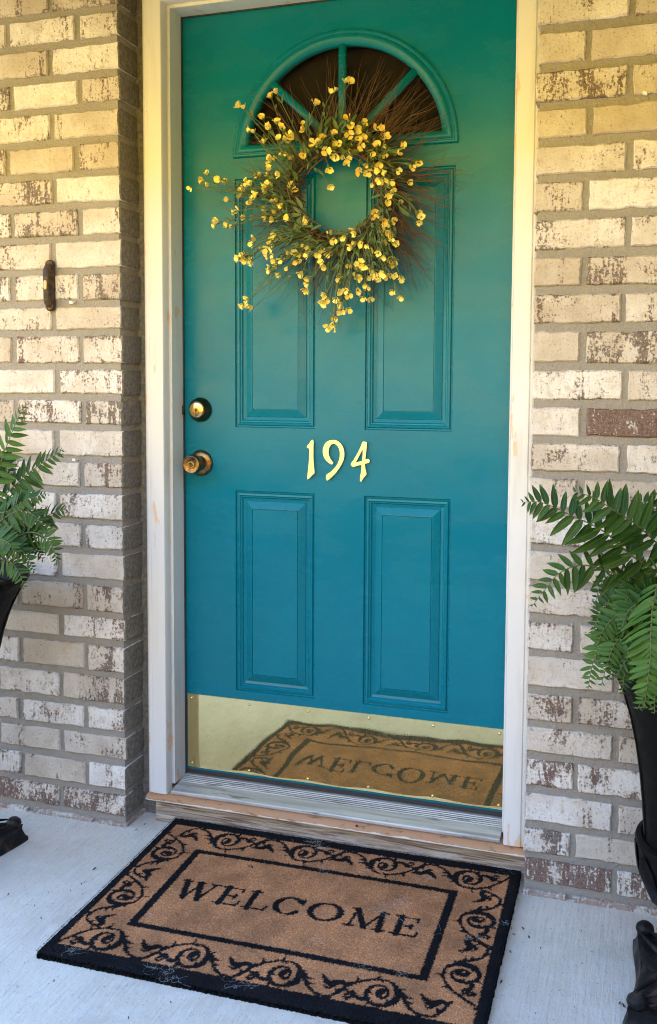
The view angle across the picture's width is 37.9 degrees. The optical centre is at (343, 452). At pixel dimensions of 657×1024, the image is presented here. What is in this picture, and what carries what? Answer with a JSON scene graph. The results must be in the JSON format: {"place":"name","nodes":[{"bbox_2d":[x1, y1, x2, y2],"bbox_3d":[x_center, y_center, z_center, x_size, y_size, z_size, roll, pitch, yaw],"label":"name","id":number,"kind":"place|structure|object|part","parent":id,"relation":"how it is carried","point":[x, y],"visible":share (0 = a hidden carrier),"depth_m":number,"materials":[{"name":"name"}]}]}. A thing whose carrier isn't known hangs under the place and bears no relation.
{"place":"outdoors","nodes":[
{"label":"outdoors","id":0,"kind":"place"},
{"bbox_2d":[0,808,656,1023],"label":"porch floor","id":1,"kind":"structure","parent":0,"point":[58,859],"depth_m":1.96,"materials":[{"name":"concrete"}]},
{"bbox_2d":[0,559,29,855],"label":"urn planter","id":2,"kind":"object","parent":1,"relation":"on","point":[13,835],"visible":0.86,"depth_m":2.39,"materials":[{"name":"black plastic"}]},
{"bbox_2d":[0,406,67,588],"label":"fern","id":3,"kind":"object","parent":2,"relation":"on","point":[18,536],"visible":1,"depth_m":2.14,"materials":[{"name":"green plant"}]},
{"bbox_2d":[0,0,155,827],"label":"brick wall","id":4,"kind":"structure","parent":1,"relation":"on","point":[74,730],"depth_m":2.51,"materials":[{"name":"beige brick"}]},
{"bbox_2d":[43,260,55,310],"bbox_3d":[-0.766,-0.434,2.482,0.026,0.132,0.027,2,4,18],"label":"doorbell","id":5,"kind":"object","parent":4,"relation":"attached to","point":[49,299],"visible":1,"depth_m":2.48,"materials":[{"name":"metal"}]},
{"bbox_2d":[36,817,520,1023],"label":"doormat","id":6,"kind":"object","parent":1,"relation":"on","point":[218,908],"visible":1,"depth_m":2.04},
{"bbox_2d":[63,838,509,989],"bbox_3d":[-0.073,1.001,2.126,0.866,0.004,0.748,2,4,18],"label":"fluff","id":7,"kind":"object","parent":6,"relation":"on","point":[313,938],"visible":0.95,"depth_m":2.01,"materials":[{"name":"white"}]},
{"bbox_2d":[146,772,524,878],"bbox_3d":[-0.029,0.947,2.468,1.002,0.106,0.138,2,4,18],"label":"door sill","id":8,"kind":"structure","parent":1,"relation":"on","point":[442,833],"depth_m":2.42,"materials":[{"name":"wood"}]},
{"bbox_2d":[522,0,656,915],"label":"brick wall","id":9,"kind":"structure","parent":1,"relation":"on","point":[594,415],"depth_m":2.10,"materials":[{"name":"beige brick"}]},
{"bbox_2d":[597,629,656,1023],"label":"urn planter","id":10,"kind":"object","parent":1,"relation":"on","point":[641,999],"visible":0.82,"depth_m":1.77,"materials":[{"name":"black plastic"}]},
{"bbox_2d":[520,478,656,713],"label":"fern","id":11,"kind":"object","parent":10,"relation":"in","point":[626,617],"visible":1,"depth_m":1.69,"materials":[{"name":"green plant"}]},
{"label":"house wall","id":12,"kind":"structure","parent":0,"visible":0},
{"bbox_2d":[142,0,540,846],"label":"door frame","id":13,"kind":"object","parent":12,"relation":"attached to","point":[162,36],"visible":0.91,"depth_m":2.44,"materials":[{"name":"white paint"}]},
{"bbox_2d":[182,0,516,816],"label":"door","id":14,"kind":"structure","parent":13,"relation":"attached to","point":[346,528],"depth_m":2.43,"materials":[{"name":"teal paint"}]},
{"bbox_2d":[186,57,473,332],"bbox_3d":[-0.041,-0.633,2.329,0.728,0.682,0.134,2,4,18],"label":"wreath","id":15,"kind":"object","parent":14,"relation":"hanging from","point":[373,231],"visible":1,"depth_m":2.31,"materials":[{"name":"yellow plant"}]},
{"bbox_3d":[0.004,-0.898,2.390,0.589,0.295,0.064,2,4,18],"label":"fan window","id":16,"kind":"part","parent":14,"relation":"part of","materials":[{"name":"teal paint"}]}
]}

